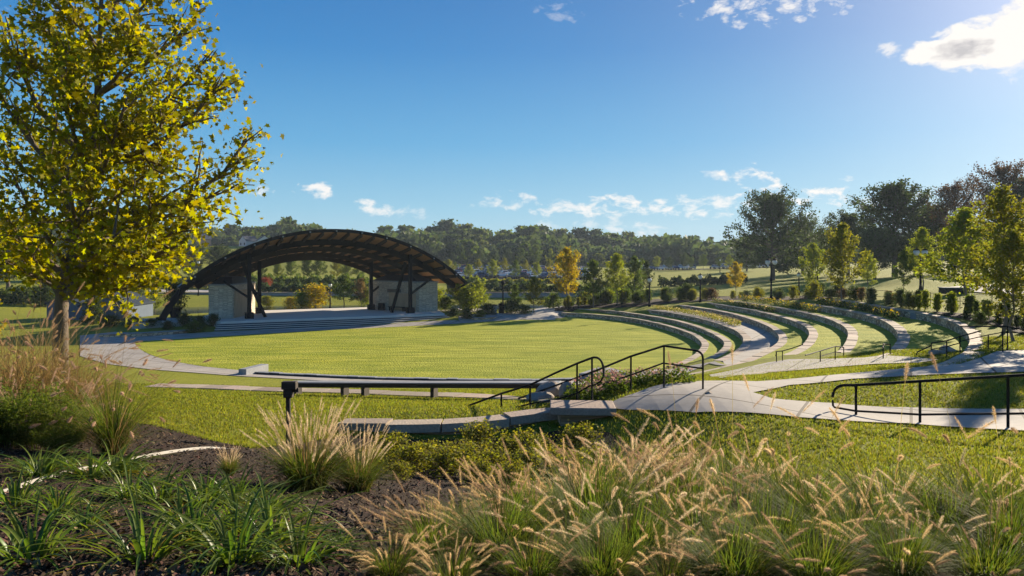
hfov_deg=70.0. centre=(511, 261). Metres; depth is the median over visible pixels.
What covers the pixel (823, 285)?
bush
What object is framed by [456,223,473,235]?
woodland tree
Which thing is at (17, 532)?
daylily
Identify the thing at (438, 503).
fountain grass
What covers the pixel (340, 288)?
young tree
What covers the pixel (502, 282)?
street lamp
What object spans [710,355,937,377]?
path
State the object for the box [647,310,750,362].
stone wall
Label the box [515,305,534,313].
bush
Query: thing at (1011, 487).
fountain grass
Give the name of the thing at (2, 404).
feathery perennial
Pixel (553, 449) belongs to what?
leafy shrub
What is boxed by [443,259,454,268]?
young tree
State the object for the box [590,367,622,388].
flower clump
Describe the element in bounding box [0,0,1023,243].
sky
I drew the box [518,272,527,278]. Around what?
parked car
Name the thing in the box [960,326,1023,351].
handrail
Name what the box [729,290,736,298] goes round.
bush
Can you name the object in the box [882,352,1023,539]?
fountain grass
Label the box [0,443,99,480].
daylily
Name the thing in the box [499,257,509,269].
young tree
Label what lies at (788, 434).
fountain grass
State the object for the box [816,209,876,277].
oak tree
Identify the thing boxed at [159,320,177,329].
bush
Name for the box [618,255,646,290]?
young tree
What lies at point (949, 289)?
bench
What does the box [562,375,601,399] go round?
flower clump
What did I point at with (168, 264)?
oak tree
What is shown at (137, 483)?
daylily
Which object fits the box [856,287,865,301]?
shrub
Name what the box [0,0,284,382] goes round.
maple tree
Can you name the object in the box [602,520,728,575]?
fountain grass
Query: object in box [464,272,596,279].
road
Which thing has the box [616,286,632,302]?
bush
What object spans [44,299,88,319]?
canvas shed
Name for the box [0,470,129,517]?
daylily
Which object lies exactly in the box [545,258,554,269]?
young tree
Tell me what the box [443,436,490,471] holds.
leafy shrub
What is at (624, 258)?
woodland tree
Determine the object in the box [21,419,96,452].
feathery perennial
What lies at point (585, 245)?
woodland tree
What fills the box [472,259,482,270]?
young tree
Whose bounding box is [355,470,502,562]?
fountain grass
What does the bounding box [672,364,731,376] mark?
coping band
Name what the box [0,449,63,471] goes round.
daylily
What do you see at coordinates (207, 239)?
house
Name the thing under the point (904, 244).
oak tree
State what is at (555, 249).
woodland tree
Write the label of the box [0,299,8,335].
young tree
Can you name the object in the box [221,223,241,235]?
woodland tree
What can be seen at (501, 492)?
fountain grass
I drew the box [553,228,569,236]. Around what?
woodland tree
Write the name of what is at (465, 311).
bush
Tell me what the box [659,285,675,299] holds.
bush
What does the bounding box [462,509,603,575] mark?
fountain grass
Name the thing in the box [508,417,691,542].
fountain grass
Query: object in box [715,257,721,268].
young tree
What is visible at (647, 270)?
young tree
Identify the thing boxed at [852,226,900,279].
tree
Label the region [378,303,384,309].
speaker box
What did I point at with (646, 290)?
shrub
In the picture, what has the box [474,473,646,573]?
fountain grass
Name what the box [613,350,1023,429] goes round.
path
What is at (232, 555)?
daylily
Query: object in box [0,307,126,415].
fountain grass
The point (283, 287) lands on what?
hedge
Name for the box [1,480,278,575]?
daylily
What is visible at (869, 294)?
bush
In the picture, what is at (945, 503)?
fountain grass
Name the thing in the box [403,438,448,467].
leafy shrub
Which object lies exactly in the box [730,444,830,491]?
fountain grass
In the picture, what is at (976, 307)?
shrub
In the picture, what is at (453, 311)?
bush
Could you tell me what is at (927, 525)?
fountain grass
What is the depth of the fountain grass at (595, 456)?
8.94 m
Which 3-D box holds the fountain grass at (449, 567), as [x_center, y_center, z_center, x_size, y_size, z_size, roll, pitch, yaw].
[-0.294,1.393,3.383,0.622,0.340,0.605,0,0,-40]
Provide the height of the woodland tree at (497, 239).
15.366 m
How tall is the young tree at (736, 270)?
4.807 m
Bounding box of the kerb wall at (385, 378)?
[255,371,644,380]
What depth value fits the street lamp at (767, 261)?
70.59 m
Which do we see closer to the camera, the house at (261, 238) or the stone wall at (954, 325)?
the stone wall at (954, 325)
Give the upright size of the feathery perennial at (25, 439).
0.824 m
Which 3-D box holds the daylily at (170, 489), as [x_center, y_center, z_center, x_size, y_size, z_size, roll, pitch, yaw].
[-3.066,1.930,6.181,1.176,0.367,1.130,0,0,34]
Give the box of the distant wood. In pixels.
[0,213,987,265]
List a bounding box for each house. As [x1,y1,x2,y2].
[192,234,211,245]
[239,236,256,245]
[255,236,267,241]
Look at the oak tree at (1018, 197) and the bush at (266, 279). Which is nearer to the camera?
the oak tree at (1018, 197)
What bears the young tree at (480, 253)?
on the ground at (760, 276)
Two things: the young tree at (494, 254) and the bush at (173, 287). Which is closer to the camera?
the bush at (173, 287)
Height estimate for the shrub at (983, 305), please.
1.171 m
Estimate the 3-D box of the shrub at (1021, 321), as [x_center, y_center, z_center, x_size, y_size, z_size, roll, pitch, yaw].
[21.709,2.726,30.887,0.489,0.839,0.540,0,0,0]
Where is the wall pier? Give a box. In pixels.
[550,400,615,425]
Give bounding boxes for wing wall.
[208,276,255,318]
[368,274,438,311]
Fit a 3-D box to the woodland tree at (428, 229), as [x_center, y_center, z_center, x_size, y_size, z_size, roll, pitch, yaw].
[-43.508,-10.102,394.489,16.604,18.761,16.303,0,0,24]
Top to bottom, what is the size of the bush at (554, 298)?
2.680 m
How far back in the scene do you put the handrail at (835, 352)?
27.39 m
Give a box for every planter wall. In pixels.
[99,328,201,336]
[470,315,498,319]
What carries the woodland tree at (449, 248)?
on the ground at (760, 276)
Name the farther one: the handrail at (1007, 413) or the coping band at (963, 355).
the coping band at (963, 355)
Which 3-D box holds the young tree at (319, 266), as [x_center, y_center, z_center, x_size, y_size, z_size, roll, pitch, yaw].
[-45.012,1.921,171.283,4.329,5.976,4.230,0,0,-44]
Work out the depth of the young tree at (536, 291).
84.92 m
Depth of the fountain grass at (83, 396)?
10.47 m
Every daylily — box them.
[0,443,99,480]
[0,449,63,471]
[0,461,103,512]
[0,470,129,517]
[0,488,141,575]
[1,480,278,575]
[24,495,136,533]
[31,436,155,485]
[33,447,98,469]
[40,445,205,507]
[43,439,168,480]
[95,459,235,507]
[105,479,298,550]
[107,467,260,528]
[110,455,161,474]
[122,478,355,575]
[138,465,256,509]
[161,471,383,551]
[163,469,344,539]
[183,472,235,489]
[184,460,301,506]
[206,484,387,575]
[218,474,329,516]
[238,482,283,498]
[308,527,365,547]
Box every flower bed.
[651,305,741,325]
[711,297,776,311]
[739,295,822,312]
[809,297,904,319]
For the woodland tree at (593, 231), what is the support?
on the ground at (760, 276)
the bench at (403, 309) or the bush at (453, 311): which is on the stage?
the bench at (403, 309)
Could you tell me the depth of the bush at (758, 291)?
75.62 m
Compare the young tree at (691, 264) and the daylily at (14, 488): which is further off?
the young tree at (691, 264)
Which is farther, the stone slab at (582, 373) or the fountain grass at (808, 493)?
the stone slab at (582, 373)
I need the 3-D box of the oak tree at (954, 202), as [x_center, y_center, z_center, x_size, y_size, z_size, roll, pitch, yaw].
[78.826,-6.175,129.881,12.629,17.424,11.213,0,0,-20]
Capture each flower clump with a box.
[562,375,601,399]
[575,383,607,399]
[578,372,613,393]
[585,365,616,384]
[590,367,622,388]
[601,374,633,394]
[604,367,634,384]
[623,366,656,386]
[636,365,672,385]
[656,361,696,384]
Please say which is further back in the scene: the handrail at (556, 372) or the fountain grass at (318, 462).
the handrail at (556, 372)
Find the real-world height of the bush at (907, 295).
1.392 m
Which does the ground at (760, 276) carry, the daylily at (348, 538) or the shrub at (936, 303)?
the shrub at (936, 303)
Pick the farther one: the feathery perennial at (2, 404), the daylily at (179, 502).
the feathery perennial at (2, 404)
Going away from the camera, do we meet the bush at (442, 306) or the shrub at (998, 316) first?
the shrub at (998, 316)
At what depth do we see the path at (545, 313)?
84.07 m
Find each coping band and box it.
[145,383,569,402]
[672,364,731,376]
[747,353,892,373]
[875,351,986,376]
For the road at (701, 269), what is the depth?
250.92 m
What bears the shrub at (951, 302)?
on the mulch at (960, 315)
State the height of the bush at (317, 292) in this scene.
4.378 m
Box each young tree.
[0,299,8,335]
[144,288,166,311]
[181,264,193,275]
[256,268,267,276]
[273,264,283,276]
[284,261,299,276]
[300,260,316,277]
[310,260,327,275]
[329,262,342,276]
[331,274,359,306]
[338,264,355,275]
[352,278,367,305]
[353,268,364,275]
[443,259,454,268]
[444,283,466,310]
[449,252,455,264]
[463,264,475,276]
[463,280,492,310]
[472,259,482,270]
[473,247,487,263]
[487,259,500,274]
[488,248,499,262]
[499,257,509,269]
[502,249,514,262]
[505,284,524,301]
[508,260,521,279]
[519,276,545,311]
[520,260,530,270]
[527,244,542,264]
[530,261,542,275]
[545,246,580,306]
[545,249,555,262]
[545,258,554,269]
[580,259,610,306]
[602,252,636,303]
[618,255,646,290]
[640,260,655,289]
[652,256,660,266]
[664,256,673,267]
[680,253,689,269]
[688,257,694,269]
[698,254,707,267]
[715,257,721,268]
[723,255,733,265]
[726,261,746,287]
[798,242,826,283]
[819,222,872,299]
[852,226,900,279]
[853,254,879,288]
[891,249,916,286]
[895,227,943,290]
[912,206,1016,311]
[958,182,1023,333]
[978,227,1023,340]
[1002,233,1023,292]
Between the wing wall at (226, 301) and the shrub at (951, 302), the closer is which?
the shrub at (951, 302)
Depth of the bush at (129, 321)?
67.51 m
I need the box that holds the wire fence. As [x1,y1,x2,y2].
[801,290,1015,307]
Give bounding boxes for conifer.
[32,278,54,306]
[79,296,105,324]
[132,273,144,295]
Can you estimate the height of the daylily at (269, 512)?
0.426 m
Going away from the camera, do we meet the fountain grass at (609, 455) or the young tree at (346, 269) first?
the fountain grass at (609, 455)
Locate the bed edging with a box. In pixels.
[3,447,233,493]
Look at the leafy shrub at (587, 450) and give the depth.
11.93 m
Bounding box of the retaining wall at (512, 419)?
[338,408,556,434]
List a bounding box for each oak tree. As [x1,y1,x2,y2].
[0,222,40,288]
[22,234,63,283]
[50,235,85,272]
[156,243,178,272]
[178,242,209,274]
[203,244,232,264]
[723,184,825,279]
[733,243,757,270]
[768,214,824,272]
[807,232,856,275]
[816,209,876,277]
[842,175,950,276]
[893,234,938,277]
[903,200,951,260]
[917,179,987,272]
[939,232,986,276]
[956,157,1023,230]
[971,221,1023,265]
[978,174,1023,249]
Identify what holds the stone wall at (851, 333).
on the ground at (760, 276)
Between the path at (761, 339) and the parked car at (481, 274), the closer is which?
the path at (761, 339)
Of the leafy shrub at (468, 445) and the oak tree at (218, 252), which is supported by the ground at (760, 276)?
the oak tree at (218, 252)
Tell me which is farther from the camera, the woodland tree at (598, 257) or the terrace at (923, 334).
the woodland tree at (598, 257)
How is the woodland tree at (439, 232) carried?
on the ground at (760, 276)
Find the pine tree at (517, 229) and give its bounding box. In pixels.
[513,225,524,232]
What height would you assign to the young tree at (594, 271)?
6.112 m
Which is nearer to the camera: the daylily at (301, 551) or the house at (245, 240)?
the daylily at (301, 551)
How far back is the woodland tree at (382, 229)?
405.28 m
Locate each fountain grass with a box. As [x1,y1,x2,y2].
[0,280,172,420]
[0,281,138,402]
[0,300,101,398]
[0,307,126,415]
[0,365,130,441]
[0,366,66,440]
[0,367,96,444]
[11,335,211,459]
[213,442,245,475]
[234,395,383,495]
[319,417,408,493]
[332,509,454,575]
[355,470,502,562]
[394,456,582,575]
[394,525,503,575]
[402,465,509,537]
[447,459,554,526]
[459,437,601,540]
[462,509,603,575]
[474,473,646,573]
[506,460,589,498]
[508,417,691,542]
[510,427,627,523]
[519,494,690,575]
[537,440,694,496]
[538,434,654,483]
[546,469,713,575]
[551,438,717,516]
[577,422,703,477]
[593,456,732,539]
[601,440,739,500]
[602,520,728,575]
[612,352,772,487]
[618,410,771,516]
[626,469,777,571]
[636,344,824,514]
[636,444,723,480]
[644,494,830,575]
[654,435,770,486]
[660,451,797,492]
[662,392,817,538]
[674,473,875,575]
[693,433,827,521]
[708,495,919,575]
[712,373,886,519]
[721,438,896,528]
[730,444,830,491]
[752,455,963,571]
[776,362,1020,532]
[787,469,872,509]
[810,470,966,545]
[813,476,981,575]
[857,447,1023,544]
[858,469,932,508]
[865,492,992,572]
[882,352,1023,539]
[887,485,1023,575]
[905,472,974,509]
[926,407,1023,563]
[929,458,1023,545]
[970,470,1023,506]
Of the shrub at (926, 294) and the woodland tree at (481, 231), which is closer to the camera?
the shrub at (926, 294)
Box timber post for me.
[281,381,298,448]
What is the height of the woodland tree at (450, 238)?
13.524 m
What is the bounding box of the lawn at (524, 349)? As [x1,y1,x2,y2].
[134,317,700,378]
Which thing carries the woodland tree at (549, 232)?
on the ground at (760, 276)
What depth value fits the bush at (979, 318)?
35.22 m
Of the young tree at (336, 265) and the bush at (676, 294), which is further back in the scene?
the young tree at (336, 265)
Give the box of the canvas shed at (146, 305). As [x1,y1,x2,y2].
[77,291,155,321]
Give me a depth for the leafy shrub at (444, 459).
11.74 m
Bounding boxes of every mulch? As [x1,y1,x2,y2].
[0,422,981,575]
[555,296,827,311]
[931,311,1023,332]
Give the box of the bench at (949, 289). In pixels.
[937,287,969,293]
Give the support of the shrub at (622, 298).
on the mulch at (572, 308)
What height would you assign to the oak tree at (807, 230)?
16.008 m
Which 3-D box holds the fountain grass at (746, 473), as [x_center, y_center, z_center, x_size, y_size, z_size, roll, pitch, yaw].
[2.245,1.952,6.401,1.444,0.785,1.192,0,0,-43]
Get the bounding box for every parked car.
[476,272,484,277]
[497,272,505,276]
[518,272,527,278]
[539,273,548,278]
[710,265,720,268]
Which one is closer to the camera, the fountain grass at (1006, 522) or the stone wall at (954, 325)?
the fountain grass at (1006, 522)
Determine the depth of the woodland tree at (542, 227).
404.52 m
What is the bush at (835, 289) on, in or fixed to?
on the ground at (760, 276)
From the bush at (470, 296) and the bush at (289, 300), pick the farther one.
the bush at (289, 300)
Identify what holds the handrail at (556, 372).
on the ground at (760, 276)
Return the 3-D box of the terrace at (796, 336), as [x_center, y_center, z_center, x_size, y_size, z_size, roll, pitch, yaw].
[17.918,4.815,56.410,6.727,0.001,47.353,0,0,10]
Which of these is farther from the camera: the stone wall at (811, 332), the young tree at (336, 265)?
the young tree at (336, 265)
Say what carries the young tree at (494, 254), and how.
on the ground at (760, 276)
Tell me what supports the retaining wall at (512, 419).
on the ground at (760, 276)
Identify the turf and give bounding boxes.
[73,335,1023,501]
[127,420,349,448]
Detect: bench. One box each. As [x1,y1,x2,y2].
[293,380,560,397]
[388,306,405,311]
[937,287,969,293]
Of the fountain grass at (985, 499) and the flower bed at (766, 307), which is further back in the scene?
the flower bed at (766, 307)
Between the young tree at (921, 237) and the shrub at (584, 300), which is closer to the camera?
the young tree at (921, 237)
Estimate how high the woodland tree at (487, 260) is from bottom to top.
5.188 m
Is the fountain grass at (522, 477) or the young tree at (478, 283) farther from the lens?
the young tree at (478, 283)
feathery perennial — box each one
[0,368,50,443]
[0,372,69,448]
[0,385,100,450]
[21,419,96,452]
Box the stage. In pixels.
[132,229,490,330]
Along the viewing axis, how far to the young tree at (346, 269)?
166.83 m
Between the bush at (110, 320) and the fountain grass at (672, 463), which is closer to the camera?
the fountain grass at (672, 463)
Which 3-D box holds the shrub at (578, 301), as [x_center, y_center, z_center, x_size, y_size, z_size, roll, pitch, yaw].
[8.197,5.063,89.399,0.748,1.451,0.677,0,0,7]
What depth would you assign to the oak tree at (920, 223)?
140.48 m
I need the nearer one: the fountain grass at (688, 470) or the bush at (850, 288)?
the fountain grass at (688, 470)
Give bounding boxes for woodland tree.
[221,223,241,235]
[226,235,237,243]
[236,229,264,240]
[240,226,258,233]
[251,226,266,230]
[259,230,272,237]
[263,224,275,230]
[267,221,286,232]
[270,229,282,235]
[373,225,394,236]
[390,224,418,234]
[420,225,444,233]
[425,246,436,256]
[431,231,447,236]
[432,218,457,234]
[441,234,460,243]
[442,242,459,263]
[445,228,471,240]
[455,239,479,263]
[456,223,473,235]
[464,234,488,252]
[465,227,490,245]
[484,253,492,264]
[486,228,493,244]
[489,233,510,244]
[491,229,512,235]
[497,239,509,249]
[498,246,515,265]
[506,232,520,239]
[512,224,542,239]
[515,242,533,264]
[536,224,552,231]
[541,230,555,237]
[546,245,559,266]
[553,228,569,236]
[561,233,573,241]
[567,227,590,242]
[575,250,586,265]
[576,238,589,243]
[577,243,590,257]
[586,228,607,242]
[586,234,614,246]
[593,253,605,266]
[599,243,609,248]
[605,232,625,239]
[611,238,629,245]
[620,231,637,240]
[620,255,627,266]
[687,235,702,240]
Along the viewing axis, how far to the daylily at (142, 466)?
8.00 m
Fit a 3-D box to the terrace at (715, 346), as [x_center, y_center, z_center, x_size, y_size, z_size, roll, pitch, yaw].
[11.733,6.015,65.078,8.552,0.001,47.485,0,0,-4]
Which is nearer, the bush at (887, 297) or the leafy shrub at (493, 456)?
the leafy shrub at (493, 456)
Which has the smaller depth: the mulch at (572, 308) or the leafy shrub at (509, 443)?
the leafy shrub at (509, 443)
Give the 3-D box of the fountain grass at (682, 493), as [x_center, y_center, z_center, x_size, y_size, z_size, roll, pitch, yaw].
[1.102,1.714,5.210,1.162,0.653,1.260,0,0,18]
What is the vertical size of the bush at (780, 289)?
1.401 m
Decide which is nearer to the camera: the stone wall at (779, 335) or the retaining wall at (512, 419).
the retaining wall at (512, 419)
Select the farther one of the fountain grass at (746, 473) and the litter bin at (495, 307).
the litter bin at (495, 307)
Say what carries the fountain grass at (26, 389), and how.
on the mulch at (185, 458)
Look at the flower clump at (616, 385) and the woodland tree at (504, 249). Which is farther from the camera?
the woodland tree at (504, 249)
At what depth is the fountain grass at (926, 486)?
6.13 m
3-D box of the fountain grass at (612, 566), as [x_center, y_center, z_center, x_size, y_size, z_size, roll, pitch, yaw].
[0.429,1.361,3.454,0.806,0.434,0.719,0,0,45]
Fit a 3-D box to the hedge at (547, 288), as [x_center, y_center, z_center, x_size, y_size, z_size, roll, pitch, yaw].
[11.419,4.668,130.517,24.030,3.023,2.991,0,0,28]
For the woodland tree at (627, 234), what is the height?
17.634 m
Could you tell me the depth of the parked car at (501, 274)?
194.53 m
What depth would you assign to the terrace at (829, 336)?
42.92 m
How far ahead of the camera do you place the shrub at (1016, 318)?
33.04 m
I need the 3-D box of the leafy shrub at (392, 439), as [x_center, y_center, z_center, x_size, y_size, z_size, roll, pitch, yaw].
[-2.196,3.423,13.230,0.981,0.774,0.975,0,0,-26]
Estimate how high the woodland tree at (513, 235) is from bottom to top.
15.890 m
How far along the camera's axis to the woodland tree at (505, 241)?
328.96 m
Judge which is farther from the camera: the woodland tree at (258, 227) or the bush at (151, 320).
the woodland tree at (258, 227)
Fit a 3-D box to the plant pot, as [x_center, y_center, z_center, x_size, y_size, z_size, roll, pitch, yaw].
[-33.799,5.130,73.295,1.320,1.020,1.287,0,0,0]
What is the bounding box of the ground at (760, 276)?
[0,246,1023,550]
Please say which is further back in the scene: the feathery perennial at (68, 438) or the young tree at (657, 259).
the young tree at (657, 259)
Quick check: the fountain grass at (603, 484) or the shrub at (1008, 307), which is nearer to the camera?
the fountain grass at (603, 484)
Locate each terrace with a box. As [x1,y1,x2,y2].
[567,312,722,363]
[605,310,742,358]
[697,306,807,360]
[731,305,847,353]
[764,304,896,351]
[818,304,968,350]
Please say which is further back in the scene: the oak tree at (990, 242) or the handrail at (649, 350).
the oak tree at (990, 242)
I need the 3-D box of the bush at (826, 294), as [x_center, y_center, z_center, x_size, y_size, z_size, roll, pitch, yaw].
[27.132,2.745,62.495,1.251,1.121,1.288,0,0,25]
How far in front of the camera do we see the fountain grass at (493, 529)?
4.11 m
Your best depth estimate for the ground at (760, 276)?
31.67 m
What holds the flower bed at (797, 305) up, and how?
on the terrace at (871, 337)
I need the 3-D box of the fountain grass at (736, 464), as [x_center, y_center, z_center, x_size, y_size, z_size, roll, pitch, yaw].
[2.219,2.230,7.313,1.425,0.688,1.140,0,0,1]
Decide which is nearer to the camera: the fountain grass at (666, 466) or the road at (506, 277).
the fountain grass at (666, 466)
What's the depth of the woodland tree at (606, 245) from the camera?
337.17 m
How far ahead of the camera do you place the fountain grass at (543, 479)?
8.07 m
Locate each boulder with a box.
[525,391,553,401]
[536,381,560,395]
[559,382,572,397]
[928,350,945,354]
[939,345,955,351]
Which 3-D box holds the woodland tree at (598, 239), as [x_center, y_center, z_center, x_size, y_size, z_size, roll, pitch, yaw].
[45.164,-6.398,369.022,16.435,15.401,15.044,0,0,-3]
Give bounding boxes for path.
[80,309,724,383]
[150,289,295,295]
[525,306,561,319]
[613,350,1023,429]
[659,310,777,364]
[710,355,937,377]
[954,284,1023,293]
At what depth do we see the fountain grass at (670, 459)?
9.00 m
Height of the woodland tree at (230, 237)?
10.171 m
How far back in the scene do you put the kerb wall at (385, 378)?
39.58 m
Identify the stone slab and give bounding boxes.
[239,364,267,374]
[579,368,625,376]
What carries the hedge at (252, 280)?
on the ground at (760, 276)
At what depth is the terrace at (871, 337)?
40.09 m
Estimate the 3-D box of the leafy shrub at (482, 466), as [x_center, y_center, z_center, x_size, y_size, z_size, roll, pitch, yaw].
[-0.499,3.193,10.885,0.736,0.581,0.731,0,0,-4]
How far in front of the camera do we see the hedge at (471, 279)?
159.41 m
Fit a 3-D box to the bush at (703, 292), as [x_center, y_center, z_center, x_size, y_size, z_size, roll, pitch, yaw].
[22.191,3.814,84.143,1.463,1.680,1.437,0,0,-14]
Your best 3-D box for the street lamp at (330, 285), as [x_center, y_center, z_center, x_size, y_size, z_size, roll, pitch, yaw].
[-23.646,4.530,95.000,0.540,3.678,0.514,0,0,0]
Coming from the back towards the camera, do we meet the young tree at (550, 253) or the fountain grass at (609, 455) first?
the young tree at (550, 253)
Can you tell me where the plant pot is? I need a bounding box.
[170,307,181,317]
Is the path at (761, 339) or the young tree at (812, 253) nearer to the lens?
the path at (761, 339)
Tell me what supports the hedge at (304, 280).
on the ground at (760, 276)
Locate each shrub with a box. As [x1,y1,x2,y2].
[360,445,396,468]
[366,430,413,461]
[380,457,417,479]
[381,440,435,474]
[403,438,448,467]
[417,440,475,478]
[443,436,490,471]
[448,417,503,453]
[454,453,501,484]
[463,440,514,479]
[480,458,535,487]
[483,427,533,465]
[499,443,556,479]
[510,425,562,452]
[523,438,576,475]
[540,449,588,479]
[551,420,608,453]
[565,295,571,306]
[576,297,581,306]
[576,445,616,471]
[581,292,587,304]
[619,290,626,303]
[642,288,652,302]
[660,287,671,298]
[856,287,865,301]
[907,295,916,308]
[913,289,922,308]
[914,294,922,309]
[919,289,932,310]
[931,297,940,311]
[932,292,945,310]
[943,291,957,313]
[961,294,976,314]
[962,310,969,319]
[970,300,981,313]
[979,299,986,316]
[982,300,994,317]
[991,310,1002,323]
[1003,303,1014,317]
[1012,315,1020,326]
[1018,316,1023,330]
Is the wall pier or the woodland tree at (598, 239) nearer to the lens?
the wall pier
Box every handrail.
[469,356,604,406]
[518,345,703,398]
[775,344,802,361]
[805,346,843,361]
[831,373,1023,427]
[882,343,890,357]
[916,330,980,355]
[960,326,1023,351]
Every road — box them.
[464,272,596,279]
[626,267,769,270]
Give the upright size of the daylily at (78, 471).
0.408 m
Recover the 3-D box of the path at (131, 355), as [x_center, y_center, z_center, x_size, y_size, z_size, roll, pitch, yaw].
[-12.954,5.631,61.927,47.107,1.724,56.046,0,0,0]
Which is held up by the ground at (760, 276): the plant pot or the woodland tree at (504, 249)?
the woodland tree at (504, 249)
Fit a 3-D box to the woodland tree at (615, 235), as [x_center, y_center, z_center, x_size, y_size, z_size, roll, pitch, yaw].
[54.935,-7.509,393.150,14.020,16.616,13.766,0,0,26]
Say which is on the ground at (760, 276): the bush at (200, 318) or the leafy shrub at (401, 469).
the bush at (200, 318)
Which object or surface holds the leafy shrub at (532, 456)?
on the mulch at (185, 458)
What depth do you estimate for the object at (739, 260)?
219.13 m
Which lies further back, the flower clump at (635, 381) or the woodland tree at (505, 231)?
the woodland tree at (505, 231)
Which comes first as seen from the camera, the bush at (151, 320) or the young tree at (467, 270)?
the bush at (151, 320)
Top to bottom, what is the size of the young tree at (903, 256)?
3.860 m
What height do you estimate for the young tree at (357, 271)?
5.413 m
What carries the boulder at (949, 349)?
on the ground at (760, 276)
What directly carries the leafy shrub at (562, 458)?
on the mulch at (185, 458)
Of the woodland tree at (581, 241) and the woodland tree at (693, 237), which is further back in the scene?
the woodland tree at (693, 237)
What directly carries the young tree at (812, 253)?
on the ground at (760, 276)
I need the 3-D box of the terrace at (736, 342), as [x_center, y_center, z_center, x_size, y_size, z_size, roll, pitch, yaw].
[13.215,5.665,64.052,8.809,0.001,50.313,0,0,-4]
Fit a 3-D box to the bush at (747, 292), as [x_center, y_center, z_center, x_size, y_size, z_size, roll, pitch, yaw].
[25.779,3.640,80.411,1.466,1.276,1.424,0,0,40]
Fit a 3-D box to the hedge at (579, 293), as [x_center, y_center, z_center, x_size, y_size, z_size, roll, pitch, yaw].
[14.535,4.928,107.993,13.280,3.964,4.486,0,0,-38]
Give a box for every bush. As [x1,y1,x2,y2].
[96,314,123,325]
[119,315,143,325]
[142,318,161,326]
[158,277,192,310]
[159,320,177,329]
[174,312,193,326]
[181,320,209,333]
[190,314,207,326]
[206,313,222,325]
[256,295,277,305]
[261,276,272,286]
[281,296,298,306]
[286,290,313,306]
[295,282,336,306]
[358,286,368,305]
[438,287,452,309]
[438,295,454,310]
[445,308,459,315]
[449,284,489,311]
[457,305,476,318]
[475,309,486,316]
[476,301,497,314]
[500,298,523,313]
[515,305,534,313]
[543,290,565,307]
[565,294,576,305]
[594,294,601,304]
[599,287,616,303]
[599,288,612,303]
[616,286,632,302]
[630,290,645,302]
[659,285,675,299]
[663,292,671,300]
[673,286,685,299]
[679,282,698,299]
[685,290,694,299]
[687,288,698,300]
[701,287,708,299]
[705,287,719,299]
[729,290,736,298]
[740,290,751,297]
[750,286,762,297]
[773,288,785,296]
[773,290,787,297]
[787,284,799,298]
[799,286,815,297]
[805,280,824,299]
[807,279,826,295]
[822,288,834,297]
[826,284,846,297]
[837,288,847,298]
[845,284,859,298]
[847,284,861,300]
[863,286,875,302]
[880,291,893,306]
[890,287,908,307]
[902,290,916,308]
[971,309,989,324]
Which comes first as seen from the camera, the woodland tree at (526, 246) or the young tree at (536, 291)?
the young tree at (536, 291)
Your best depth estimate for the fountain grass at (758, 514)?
4.08 m
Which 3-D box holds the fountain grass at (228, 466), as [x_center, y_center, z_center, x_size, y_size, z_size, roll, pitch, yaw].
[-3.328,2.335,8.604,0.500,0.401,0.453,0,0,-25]
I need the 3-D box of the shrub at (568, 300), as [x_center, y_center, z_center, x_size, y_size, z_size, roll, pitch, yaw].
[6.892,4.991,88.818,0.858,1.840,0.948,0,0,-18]
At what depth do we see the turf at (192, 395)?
15.62 m
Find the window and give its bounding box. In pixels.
[387,289,400,292]
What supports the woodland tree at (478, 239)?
on the ground at (760, 276)
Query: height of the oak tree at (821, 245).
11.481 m
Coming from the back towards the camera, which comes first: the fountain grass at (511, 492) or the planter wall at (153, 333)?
the planter wall at (153, 333)
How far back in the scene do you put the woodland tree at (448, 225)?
398.10 m
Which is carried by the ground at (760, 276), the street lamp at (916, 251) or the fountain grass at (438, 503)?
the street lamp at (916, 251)
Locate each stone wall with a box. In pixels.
[561,312,708,365]
[582,308,731,358]
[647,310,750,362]
[679,305,786,364]
[709,303,817,354]
[731,301,857,352]
[798,302,909,349]
[832,299,983,350]
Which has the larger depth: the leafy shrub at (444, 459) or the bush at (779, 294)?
the bush at (779, 294)
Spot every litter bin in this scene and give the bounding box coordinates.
[491,304,496,314]
[498,303,501,312]
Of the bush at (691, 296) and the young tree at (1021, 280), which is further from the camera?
the bush at (691, 296)
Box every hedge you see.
[0,281,127,304]
[145,272,256,288]
[251,272,368,285]
[255,279,368,291]
[446,278,519,290]
[462,275,485,283]
[485,277,565,283]
[517,279,632,291]
[571,282,644,304]
[657,272,747,286]
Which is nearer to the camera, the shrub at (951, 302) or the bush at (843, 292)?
the shrub at (951, 302)
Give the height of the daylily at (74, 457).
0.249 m
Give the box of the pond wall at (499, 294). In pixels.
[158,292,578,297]
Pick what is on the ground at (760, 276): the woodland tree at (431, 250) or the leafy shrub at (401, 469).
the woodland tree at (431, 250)
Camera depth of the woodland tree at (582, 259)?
307.02 m
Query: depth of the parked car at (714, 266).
248.63 m
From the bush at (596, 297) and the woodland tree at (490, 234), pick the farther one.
the woodland tree at (490, 234)
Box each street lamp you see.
[328,283,331,307]
[501,280,504,312]
[647,276,651,306]
[698,273,702,302]
[765,258,776,298]
[797,272,800,295]
[913,247,927,289]
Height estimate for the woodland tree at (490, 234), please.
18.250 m

